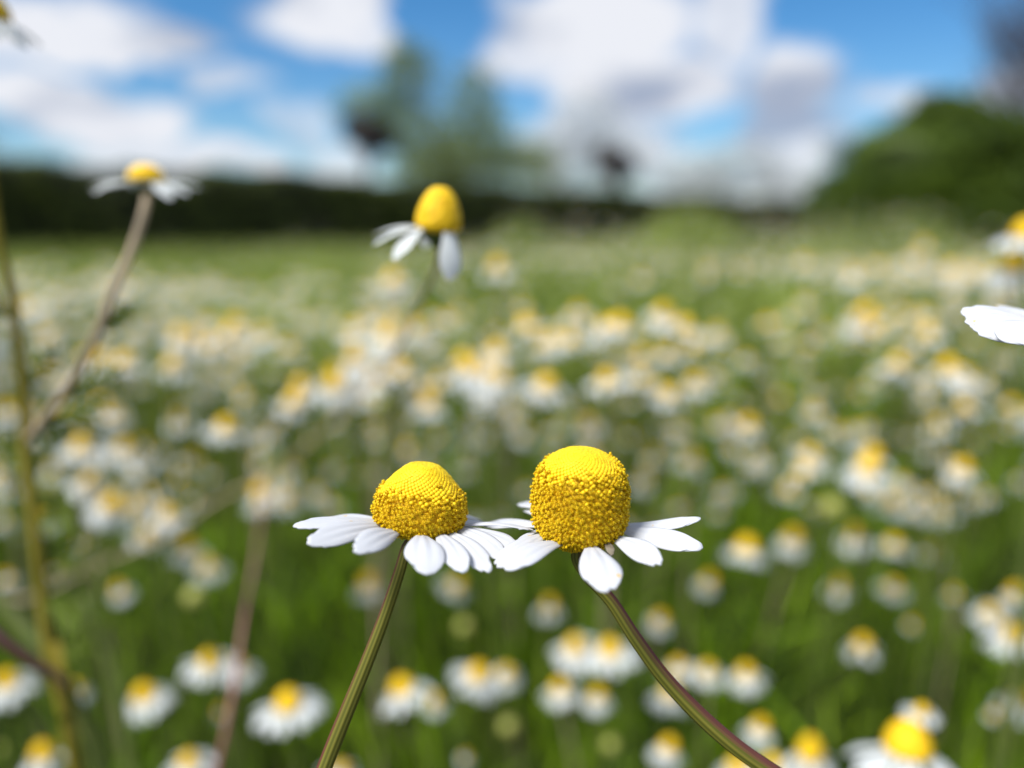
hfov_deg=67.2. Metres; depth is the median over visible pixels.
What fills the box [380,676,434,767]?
chamomile flower
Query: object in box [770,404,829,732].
chamomile flower
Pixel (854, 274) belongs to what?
chamomile flower
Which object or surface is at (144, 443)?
chamomile flower
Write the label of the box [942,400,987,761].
chamomile flower
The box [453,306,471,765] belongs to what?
chamomile flower
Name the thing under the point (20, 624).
flower stem
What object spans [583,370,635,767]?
chamomile flower
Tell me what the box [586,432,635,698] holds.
chamomile flower
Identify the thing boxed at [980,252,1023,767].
chamomile flower
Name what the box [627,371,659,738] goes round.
chamomile flower
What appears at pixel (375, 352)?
chamomile flower
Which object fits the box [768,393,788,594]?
chamomile flower
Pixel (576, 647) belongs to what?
chamomile flower
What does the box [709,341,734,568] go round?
chamomile flower
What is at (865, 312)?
chamomile flower
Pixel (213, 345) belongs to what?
chamomile flower
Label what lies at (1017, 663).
chamomile flower
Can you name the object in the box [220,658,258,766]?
chamomile flower
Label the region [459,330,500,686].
chamomile flower
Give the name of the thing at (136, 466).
chamomile flower
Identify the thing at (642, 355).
chamomile flower
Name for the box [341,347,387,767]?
chamomile flower
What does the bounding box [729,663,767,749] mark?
chamomile flower
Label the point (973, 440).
chamomile flower
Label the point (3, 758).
chamomile bud
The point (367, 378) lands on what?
chamomile flower
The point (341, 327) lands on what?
chamomile flower
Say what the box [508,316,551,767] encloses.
chamomile flower
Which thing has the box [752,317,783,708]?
chamomile flower
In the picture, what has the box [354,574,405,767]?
chamomile flower
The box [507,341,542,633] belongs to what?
chamomile flower
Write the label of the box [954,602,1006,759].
chamomile flower
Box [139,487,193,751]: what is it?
chamomile flower
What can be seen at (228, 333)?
chamomile flower
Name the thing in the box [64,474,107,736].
chamomile flower
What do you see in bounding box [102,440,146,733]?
chamomile flower
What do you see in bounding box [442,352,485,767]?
chamomile flower
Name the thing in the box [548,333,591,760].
chamomile flower
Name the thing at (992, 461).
chamomile flower
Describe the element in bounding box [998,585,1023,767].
chamomile flower
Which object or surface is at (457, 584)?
chamomile flower
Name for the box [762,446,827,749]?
chamomile flower
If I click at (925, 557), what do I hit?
chamomile flower
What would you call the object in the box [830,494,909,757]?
chamomile flower
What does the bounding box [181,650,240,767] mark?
chamomile flower
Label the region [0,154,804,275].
hedge
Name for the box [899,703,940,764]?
chamomile flower
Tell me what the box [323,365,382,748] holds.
chamomile flower
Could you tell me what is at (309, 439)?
chamomile flower
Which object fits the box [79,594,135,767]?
flower stem
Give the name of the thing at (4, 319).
chamomile flower
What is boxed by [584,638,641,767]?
chamomile flower
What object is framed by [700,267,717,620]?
chamomile flower
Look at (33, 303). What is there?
chamomile flower
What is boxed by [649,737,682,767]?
chamomile flower
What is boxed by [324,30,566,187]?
silver tree
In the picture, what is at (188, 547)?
chamomile flower
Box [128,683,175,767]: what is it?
chamomile flower
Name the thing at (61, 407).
chamomile flower
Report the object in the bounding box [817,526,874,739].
chamomile flower
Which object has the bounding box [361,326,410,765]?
chamomile flower
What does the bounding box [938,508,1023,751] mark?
chamomile flower
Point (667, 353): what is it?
chamomile flower
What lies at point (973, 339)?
chamomile flower
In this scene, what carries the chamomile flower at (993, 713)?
on the ground
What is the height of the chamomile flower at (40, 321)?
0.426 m
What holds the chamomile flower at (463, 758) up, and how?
on the ground
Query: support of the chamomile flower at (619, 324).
on the ground
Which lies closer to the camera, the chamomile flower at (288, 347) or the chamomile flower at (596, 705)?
the chamomile flower at (596, 705)
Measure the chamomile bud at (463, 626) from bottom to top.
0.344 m
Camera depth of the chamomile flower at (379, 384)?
0.33 m
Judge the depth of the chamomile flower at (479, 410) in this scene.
0.78 m
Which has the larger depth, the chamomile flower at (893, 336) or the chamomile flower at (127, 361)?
the chamomile flower at (893, 336)
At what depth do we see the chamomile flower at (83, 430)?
0.57 m
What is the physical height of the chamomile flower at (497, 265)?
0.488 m
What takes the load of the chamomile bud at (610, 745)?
on the ground
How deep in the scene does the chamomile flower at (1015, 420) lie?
0.73 m
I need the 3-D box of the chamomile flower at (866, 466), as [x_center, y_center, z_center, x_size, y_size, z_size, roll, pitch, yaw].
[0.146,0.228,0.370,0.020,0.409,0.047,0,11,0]
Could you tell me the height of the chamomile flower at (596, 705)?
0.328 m
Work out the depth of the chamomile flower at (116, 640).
0.48 m
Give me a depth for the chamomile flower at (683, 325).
0.34 m
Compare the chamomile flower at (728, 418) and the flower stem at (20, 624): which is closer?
the flower stem at (20, 624)
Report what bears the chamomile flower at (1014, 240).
on the ground
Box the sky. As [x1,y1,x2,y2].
[0,0,1023,200]
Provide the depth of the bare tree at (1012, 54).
12.51 m
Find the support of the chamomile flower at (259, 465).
on the ground
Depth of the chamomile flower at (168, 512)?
0.32 m
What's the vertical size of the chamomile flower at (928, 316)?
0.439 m
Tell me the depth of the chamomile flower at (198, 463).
0.46 m
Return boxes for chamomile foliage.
[0,246,1023,767]
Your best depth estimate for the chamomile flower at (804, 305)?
0.73 m
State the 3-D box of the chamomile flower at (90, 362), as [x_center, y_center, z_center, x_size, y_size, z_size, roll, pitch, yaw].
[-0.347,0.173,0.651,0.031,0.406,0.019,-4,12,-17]
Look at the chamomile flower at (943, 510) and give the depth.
0.44 m
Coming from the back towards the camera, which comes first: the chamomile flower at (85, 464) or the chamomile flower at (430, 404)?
the chamomile flower at (85, 464)
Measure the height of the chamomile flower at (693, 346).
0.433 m
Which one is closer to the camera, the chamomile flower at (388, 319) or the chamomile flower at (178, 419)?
the chamomile flower at (178, 419)
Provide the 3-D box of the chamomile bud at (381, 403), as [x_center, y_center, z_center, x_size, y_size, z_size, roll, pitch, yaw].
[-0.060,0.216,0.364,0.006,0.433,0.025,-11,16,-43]
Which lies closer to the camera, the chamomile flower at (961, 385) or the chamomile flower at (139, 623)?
the chamomile flower at (961, 385)
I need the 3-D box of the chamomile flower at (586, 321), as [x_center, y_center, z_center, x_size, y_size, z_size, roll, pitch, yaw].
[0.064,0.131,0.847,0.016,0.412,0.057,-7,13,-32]
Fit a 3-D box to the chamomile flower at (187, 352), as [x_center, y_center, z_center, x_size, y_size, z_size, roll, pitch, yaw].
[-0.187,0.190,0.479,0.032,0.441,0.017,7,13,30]
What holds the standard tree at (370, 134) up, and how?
on the ground
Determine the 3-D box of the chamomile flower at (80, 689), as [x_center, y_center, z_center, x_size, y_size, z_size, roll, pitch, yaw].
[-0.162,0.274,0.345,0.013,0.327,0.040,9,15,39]
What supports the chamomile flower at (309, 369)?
on the ground
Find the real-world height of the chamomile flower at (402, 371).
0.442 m
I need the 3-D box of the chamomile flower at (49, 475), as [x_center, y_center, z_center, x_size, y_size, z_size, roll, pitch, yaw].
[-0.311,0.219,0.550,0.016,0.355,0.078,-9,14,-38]
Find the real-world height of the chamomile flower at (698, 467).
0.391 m
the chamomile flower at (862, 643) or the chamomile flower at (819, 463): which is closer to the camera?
the chamomile flower at (862, 643)
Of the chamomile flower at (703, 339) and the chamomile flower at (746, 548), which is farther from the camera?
the chamomile flower at (703, 339)
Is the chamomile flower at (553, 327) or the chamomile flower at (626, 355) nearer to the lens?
the chamomile flower at (626, 355)
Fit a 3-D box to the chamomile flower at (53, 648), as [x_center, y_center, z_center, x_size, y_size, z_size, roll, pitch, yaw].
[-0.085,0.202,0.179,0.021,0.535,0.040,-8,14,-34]
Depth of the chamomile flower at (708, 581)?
0.39 m
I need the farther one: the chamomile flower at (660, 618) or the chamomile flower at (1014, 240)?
the chamomile flower at (660, 618)
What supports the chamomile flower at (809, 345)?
on the ground
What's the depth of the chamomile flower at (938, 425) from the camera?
0.43 m
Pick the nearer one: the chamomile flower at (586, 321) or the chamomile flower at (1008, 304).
the chamomile flower at (1008, 304)
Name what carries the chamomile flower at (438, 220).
on the ground
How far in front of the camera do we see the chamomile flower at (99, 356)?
0.38 m
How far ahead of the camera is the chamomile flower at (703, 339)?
0.70 m
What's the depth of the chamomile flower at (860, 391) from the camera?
0.64 m
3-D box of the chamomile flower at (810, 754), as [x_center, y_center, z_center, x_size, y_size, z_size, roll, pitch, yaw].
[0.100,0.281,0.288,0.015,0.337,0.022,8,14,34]
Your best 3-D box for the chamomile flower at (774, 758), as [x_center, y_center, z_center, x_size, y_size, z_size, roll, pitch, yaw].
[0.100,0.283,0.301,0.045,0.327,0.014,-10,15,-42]
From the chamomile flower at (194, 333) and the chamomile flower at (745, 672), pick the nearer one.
the chamomile flower at (745, 672)
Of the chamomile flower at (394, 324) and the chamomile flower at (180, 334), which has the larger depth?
the chamomile flower at (394, 324)
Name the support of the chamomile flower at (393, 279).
on the ground
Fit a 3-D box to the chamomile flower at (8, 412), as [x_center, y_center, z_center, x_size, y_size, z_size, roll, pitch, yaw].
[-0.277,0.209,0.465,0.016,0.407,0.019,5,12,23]
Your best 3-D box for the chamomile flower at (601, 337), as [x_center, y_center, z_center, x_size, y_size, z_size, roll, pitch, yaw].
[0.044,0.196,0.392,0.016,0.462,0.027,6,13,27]
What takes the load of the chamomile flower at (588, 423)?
on the ground
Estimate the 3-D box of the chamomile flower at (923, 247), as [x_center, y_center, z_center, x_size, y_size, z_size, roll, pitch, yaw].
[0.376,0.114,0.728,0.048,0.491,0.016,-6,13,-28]
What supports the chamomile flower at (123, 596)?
on the ground
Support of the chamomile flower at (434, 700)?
on the ground
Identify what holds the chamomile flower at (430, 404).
on the ground
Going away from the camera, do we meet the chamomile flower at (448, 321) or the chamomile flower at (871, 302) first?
the chamomile flower at (448, 321)
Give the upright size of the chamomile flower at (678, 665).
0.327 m
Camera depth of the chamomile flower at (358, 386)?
0.46 m
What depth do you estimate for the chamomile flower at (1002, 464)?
0.66 m
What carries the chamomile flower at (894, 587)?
on the ground
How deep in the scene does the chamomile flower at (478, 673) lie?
0.28 m
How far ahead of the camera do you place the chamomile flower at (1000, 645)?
0.26 m
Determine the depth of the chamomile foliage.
0.48 m
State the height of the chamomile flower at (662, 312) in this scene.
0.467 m
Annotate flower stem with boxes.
[0,590,106,767]
[0,629,70,689]
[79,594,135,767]
[214,478,266,767]
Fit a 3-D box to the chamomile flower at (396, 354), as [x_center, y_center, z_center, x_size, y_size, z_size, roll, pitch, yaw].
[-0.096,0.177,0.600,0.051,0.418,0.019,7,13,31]
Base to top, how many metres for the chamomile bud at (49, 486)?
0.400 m
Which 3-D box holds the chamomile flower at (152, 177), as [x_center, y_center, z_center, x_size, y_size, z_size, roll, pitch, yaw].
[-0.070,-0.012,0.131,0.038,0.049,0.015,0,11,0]
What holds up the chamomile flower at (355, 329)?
on the ground
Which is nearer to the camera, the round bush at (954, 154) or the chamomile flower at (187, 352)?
the chamomile flower at (187, 352)
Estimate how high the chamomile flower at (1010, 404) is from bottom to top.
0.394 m
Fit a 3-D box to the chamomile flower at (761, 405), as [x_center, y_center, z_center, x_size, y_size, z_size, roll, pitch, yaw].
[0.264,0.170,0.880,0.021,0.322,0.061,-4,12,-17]
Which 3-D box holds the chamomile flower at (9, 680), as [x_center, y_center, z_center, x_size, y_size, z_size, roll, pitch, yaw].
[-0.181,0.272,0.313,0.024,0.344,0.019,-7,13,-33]
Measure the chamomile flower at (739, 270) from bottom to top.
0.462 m
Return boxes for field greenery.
[0,200,1023,610]
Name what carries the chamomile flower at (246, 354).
on the ground
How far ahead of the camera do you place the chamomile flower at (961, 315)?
0.80 m
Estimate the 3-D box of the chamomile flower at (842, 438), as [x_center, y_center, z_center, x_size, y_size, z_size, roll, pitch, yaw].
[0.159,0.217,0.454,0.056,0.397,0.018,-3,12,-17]
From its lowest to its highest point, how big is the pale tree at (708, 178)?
4.122 m
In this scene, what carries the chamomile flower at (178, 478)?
on the ground
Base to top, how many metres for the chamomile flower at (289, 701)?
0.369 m
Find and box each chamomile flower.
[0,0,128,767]
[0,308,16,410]
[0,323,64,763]
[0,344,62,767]
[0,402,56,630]
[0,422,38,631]
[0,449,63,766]
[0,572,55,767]
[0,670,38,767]
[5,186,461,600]
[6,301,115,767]
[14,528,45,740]
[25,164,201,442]
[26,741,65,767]
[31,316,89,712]
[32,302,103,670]
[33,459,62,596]
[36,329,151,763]
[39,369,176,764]
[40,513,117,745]
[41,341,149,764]
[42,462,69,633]
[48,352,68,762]
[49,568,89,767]
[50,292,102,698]
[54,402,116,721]
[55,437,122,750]
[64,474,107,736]
[65,425,93,767]
[74,357,101,719]
[74,682,91,702]
[75,539,162,751]
[78,396,124,762]
[84,351,248,767]
[85,494,125,767]
[86,485,137,767]
[93,407,145,755]
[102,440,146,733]
[103,352,187,752]
[110,491,154,699]
[112,583,141,767]
[113,485,146,732]
[114,296,128,651]
[115,453,177,750]
[118,499,173,766]
[119,417,212,700]
[126,460,225,767]
[128,525,169,767]
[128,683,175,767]
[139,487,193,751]
[140,440,173,745]
[143,308,201,728]
[147,504,211,767]
[151,354,193,761]
[153,391,201,631]
[161,326,200,765]
[165,293,183,651]
[165,414,260,767]
[165,474,192,719]
[167,538,208,737]
[170,403,264,662]
[171,751,215,767]
[173,453,204,765]
[174,338,207,766]
[179,329,231,763]
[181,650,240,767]
[187,493,227,765]
[193,558,242,760]
[198,317,272,763]
[199,337,241,743]
[199,417,252,767]
[205,333,276,738]
[210,327,255,767]
[212,707,231,767]
[218,315,286,767]
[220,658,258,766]
[233,347,297,607]
[233,392,280,752]
[244,498,324,748]
[248,481,336,763]
[251,326,355,767]
[252,688,326,767]
[254,456,304,764]
[255,393,310,767]
[271,492,301,764]
[272,340,303,767]
[284,377,369,753]
[293,461,532,767]
[295,432,318,663]
[300,362,360,612]
[313,322,348,729]
[318,374,376,748]
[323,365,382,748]
[333,761,355,767]
[337,375,366,711]
[338,439,356,760]
[340,321,407,758]
[341,336,406,760]
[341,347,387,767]
[341,368,364,767]
[346,468,374,616]
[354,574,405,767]
[356,366,440,767]
[356,390,392,744]
[361,315,382,757]
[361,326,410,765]
[362,369,392,767]
[364,339,408,762]
[373,271,416,754]
[374,348,410,761]
[374,353,412,767]
[376,312,392,426]
[380,321,432,730]
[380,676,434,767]
[383,363,425,767]
[388,320,403,708]
[394,314,441,738]
[398,384,430,675]
[402,443,419,767]
[411,394,447,753]
[415,577,468,734]
[424,692,446,767]
[425,313,458,632]
[429,374,460,742]
[433,314,459,720]
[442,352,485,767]
[450,663,499,767]
[452,359,496,767]
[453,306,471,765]
[457,384,512,767]
[458,752,472,767]
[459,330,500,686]
[459,407,487,701]
[469,393,515,767]
[471,366,511,767]
[474,387,508,767]
[476,352,515,755]
[477,341,518,767]
[478,368,520,767]
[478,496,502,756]
[479,257,517,766]
[484,446,780,767]
[490,665,520,767]
[494,304,534,622]
[502,427,532,765]
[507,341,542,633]
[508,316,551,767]
[520,374,568,767]
[530,334,563,765]
[537,597,564,767]
[542,678,580,767]
[543,323,563,744]
[543,332,569,751]
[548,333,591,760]
[551,635,596,767]
[559,316,576,716]
[564,305,594,687]
[564,318,592,571]
[567,314,637,767]
[575,416,617,761]
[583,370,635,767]
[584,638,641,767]
[584,685,610,767]
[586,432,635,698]
[587,318,622,763]
[594,349,647,755]
[611,274,649,624]
[620,345,685,767]
[626,349,658,758]
[626,386,683,723]
[626,472,648,720]
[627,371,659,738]
[628,304,676,742]
[628,323,649,691]
[638,317,708,767]
[643,340,705,741]
[644,449,666,728]
[644,612,669,764]
[645,330,666,481]
[649,381,671,662]
[649,689,685,767]
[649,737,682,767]
[658,452,705,737]
[667,573,718,736]
[667,659,699,767]
[674,414,733,731]
[677,333,712,599]
[678,373,713,759]
[681,326,729,749]
[683,416,767,763]
[691,662,723,767]
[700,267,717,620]
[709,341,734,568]
[709,418,726,720]
[711,536,767,767]
[716,267,748,415]
[720,399,767,625]
[721,756,749,767]
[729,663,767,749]
[739,528,808,739]
[741,717,774,749]
[746,314,794,723]
[749,322,881,744]
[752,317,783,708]
[760,428,779,619]
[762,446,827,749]
[762,483,804,717]
[766,753,792,767]
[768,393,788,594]
[769,304,880,751]
[769,433,803,639]
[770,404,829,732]
[774,257,815,626]
[774,262,888,753]
[782,299,813,684]
[782,735,833,767]
[783,464,826,767]
[785,445,892,760]
[790,423,848,756]
[792,355,912,763]
[794,341,819,688]
[801,325,835,619]
[810,452,838,705]
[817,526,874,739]
[823,577,850,766]
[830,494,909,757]
[832,310,871,765]
[832,456,890,764]
[833,269,867,545]
[835,254,921,695]
[836,387,869,714]
[838,336,873,549]
[842,287,903,578]
[843,317,891,578]
[843,635,878,754]
[843,718,949,767]
[848,299,878,504]
[855,536,910,763]
[860,313,897,719]
[866,406,913,540]
[867,580,910,743]
[869,309,965,634]
[869,333,904,752]
[871,310,917,734]
[875,620,915,743]
[879,301,1011,743]
[882,428,903,660]
[891,263,962,707]
[892,340,928,678]
[892,459,980,767]
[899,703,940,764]
[901,285,962,637]
[901,311,939,665]
[902,314,923,705]
[907,241,933,697]
[910,324,950,766]
[913,263,989,569]
[915,545,943,716]
[917,357,970,715]
[919,503,960,756]
[920,440,954,761]
[921,305,989,599]
[922,416,954,741]
[926,457,953,613]
[929,368,981,735]
[929,426,1014,702]
[931,588,965,744]
[932,336,985,603]
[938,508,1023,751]
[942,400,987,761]
[943,434,980,601]
[944,285,1011,613]
[953,710,997,767]
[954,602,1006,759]
[961,305,1023,345]
[963,399,1023,638]
[964,414,1023,766]
[964,553,1023,764]
[977,271,1010,748]
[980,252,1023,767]
[980,623,1023,698]
[984,352,1023,722]
[985,417,1023,655]
[988,219,1023,767]
[992,689,1023,746]
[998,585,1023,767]
[1002,428,1023,756]
[1012,536,1023,620]
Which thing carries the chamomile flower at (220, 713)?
on the ground
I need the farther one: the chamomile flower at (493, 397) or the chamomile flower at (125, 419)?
the chamomile flower at (125, 419)
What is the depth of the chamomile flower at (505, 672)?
0.31 m
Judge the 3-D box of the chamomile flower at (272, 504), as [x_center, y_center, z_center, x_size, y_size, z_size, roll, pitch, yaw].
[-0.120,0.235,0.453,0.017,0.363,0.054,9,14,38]
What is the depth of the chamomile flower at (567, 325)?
0.62 m
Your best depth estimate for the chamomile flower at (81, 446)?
0.32 m
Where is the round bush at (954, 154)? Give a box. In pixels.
[789,87,1023,249]
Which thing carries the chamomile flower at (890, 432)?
on the ground
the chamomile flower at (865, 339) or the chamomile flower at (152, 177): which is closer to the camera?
the chamomile flower at (152, 177)
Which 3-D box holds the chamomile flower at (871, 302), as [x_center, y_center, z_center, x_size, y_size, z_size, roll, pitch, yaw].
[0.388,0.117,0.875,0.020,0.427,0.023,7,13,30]
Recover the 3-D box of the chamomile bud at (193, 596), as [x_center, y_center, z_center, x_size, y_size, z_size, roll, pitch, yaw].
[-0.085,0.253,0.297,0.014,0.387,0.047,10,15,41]
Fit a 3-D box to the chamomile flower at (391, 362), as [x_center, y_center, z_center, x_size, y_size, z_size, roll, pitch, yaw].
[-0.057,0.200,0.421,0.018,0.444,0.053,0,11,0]
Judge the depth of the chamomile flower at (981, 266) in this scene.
0.79 m
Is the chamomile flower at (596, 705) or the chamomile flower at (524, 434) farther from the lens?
the chamomile flower at (524, 434)
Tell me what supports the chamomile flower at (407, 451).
on the ground
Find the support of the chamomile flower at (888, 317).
on the ground
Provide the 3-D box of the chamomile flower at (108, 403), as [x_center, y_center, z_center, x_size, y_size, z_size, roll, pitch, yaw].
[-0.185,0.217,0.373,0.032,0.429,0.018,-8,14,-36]
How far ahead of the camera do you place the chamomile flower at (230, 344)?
0.49 m
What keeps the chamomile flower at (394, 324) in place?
on the ground
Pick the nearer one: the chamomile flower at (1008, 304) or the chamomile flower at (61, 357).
the chamomile flower at (1008, 304)
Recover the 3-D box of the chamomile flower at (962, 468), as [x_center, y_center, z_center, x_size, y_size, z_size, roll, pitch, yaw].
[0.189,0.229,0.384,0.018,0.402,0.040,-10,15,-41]
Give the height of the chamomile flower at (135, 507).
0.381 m
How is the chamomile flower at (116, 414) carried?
on the ground
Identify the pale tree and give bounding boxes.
[496,81,659,192]
[642,137,819,199]
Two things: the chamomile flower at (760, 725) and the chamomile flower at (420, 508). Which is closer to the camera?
the chamomile flower at (420, 508)
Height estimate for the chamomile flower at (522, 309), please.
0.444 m
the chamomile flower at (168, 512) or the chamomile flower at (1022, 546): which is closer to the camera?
the chamomile flower at (168, 512)
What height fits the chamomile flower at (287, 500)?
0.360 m
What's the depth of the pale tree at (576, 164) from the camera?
29.63 m
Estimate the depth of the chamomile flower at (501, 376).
0.34 m
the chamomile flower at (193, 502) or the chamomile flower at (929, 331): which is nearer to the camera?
the chamomile flower at (929, 331)
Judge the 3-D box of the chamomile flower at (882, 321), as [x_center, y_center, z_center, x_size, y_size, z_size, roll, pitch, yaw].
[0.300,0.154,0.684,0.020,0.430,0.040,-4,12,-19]
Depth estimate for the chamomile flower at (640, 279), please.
0.64 m
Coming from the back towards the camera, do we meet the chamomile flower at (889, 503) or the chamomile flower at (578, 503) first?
the chamomile flower at (889, 503)
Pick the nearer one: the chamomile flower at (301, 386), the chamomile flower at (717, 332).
the chamomile flower at (301, 386)
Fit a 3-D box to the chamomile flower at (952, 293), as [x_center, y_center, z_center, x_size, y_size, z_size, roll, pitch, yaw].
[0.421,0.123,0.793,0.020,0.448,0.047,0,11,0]
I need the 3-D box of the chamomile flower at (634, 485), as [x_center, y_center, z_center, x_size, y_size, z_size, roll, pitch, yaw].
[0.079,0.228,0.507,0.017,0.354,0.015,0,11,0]
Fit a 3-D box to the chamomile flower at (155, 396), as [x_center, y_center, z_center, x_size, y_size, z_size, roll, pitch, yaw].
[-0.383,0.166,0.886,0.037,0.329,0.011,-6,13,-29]
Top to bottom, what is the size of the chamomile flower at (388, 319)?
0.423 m
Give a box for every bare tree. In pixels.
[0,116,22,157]
[948,0,1023,117]
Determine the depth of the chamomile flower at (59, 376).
0.44 m
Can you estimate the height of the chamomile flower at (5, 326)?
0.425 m
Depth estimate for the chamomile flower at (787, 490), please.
0.45 m
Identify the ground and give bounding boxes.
[0,244,1022,767]
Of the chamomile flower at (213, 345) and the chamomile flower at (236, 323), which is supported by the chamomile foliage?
the chamomile flower at (236, 323)
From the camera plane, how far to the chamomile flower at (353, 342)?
0.57 m
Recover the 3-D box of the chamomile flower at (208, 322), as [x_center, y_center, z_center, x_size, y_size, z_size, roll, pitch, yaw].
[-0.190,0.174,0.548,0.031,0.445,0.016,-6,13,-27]
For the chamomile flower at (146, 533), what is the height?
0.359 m
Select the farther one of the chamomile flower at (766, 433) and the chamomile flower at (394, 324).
the chamomile flower at (766, 433)
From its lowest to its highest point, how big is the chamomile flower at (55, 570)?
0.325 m
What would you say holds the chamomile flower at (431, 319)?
on the ground
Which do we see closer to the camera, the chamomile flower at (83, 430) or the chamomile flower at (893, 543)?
the chamomile flower at (893, 543)
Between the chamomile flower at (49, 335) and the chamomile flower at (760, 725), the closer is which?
the chamomile flower at (760, 725)
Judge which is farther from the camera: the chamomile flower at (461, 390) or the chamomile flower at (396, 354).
the chamomile flower at (396, 354)
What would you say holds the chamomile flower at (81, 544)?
on the ground
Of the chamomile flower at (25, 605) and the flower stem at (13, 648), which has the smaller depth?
the flower stem at (13, 648)
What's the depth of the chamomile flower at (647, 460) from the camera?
0.51 m
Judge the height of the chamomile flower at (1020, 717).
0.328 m
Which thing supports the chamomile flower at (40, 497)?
on the ground
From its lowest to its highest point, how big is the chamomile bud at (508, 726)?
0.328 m
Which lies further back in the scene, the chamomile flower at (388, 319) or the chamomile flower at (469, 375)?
the chamomile flower at (388, 319)
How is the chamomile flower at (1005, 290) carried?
on the ground
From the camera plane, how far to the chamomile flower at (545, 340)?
0.42 m
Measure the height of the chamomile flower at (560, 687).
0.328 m
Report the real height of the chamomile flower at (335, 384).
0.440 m
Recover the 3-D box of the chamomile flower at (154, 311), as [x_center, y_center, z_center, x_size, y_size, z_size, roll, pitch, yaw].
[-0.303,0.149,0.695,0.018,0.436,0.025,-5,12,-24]
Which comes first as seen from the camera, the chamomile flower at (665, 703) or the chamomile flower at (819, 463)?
the chamomile flower at (665, 703)
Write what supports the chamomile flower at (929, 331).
on the ground
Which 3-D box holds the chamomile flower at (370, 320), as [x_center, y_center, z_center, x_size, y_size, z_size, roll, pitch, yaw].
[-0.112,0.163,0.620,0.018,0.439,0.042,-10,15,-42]
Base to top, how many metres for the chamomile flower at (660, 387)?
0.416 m
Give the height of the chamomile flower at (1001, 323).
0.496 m
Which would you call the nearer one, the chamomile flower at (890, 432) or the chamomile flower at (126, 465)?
the chamomile flower at (126, 465)
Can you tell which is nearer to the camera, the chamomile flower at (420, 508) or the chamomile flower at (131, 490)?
the chamomile flower at (420, 508)
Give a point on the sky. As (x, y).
(181, 85)
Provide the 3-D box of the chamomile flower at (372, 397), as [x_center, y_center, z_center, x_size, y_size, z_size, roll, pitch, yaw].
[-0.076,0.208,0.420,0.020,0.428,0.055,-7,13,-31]
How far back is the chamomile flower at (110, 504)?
0.31 m
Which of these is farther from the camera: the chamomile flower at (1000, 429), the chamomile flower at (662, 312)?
the chamomile flower at (1000, 429)
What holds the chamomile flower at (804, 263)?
on the ground
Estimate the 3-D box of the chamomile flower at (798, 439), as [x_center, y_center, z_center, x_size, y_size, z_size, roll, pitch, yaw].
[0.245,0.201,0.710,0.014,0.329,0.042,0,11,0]
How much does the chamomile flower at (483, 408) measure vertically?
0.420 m
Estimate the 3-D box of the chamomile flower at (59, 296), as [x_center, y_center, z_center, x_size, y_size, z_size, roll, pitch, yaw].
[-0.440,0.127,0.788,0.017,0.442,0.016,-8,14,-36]
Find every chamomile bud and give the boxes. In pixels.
[0,744,8,767]
[41,479,107,767]
[184,588,238,767]
[374,396,399,767]
[447,619,470,767]
[500,718,515,767]
[604,737,617,767]
[813,498,843,767]
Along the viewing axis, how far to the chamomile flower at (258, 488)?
0.35 m
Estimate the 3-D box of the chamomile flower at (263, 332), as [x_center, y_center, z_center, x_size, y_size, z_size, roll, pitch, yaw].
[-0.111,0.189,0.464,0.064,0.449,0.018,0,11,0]
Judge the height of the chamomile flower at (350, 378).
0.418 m
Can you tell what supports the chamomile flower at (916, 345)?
on the ground
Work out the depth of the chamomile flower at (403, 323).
0.58 m
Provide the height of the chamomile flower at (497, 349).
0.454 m
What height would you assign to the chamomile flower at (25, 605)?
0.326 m
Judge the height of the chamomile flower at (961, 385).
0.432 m
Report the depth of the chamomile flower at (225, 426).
0.32 m
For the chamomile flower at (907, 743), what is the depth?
0.15 m
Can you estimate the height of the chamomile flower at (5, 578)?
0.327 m
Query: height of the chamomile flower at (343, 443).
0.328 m
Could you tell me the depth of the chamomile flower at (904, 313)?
0.65 m
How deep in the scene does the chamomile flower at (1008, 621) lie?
0.54 m
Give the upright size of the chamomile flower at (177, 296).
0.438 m
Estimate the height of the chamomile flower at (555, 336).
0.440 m
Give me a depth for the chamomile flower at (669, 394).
0.34 m
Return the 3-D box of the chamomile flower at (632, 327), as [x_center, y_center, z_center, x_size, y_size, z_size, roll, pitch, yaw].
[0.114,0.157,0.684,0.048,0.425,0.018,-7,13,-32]
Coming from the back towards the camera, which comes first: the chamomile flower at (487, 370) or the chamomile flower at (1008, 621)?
the chamomile flower at (1008, 621)
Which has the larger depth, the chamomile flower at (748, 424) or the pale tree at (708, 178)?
the pale tree at (708, 178)
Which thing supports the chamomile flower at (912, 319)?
on the ground
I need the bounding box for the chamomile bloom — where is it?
[0,192,1023,529]
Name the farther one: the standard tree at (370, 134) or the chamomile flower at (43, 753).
the standard tree at (370, 134)
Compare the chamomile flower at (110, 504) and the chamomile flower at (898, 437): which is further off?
the chamomile flower at (898, 437)
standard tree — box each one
[336,110,399,179]
[592,141,639,190]
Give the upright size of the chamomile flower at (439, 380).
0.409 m
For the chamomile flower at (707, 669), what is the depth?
0.31 m
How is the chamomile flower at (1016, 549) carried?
on the ground
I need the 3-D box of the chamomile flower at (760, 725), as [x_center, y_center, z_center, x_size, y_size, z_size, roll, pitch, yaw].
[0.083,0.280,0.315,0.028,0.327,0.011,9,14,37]
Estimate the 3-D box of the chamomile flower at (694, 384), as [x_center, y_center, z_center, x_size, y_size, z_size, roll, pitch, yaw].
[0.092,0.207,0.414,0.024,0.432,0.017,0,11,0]
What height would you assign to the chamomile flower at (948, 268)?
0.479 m
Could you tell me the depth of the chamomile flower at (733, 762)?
0.26 m

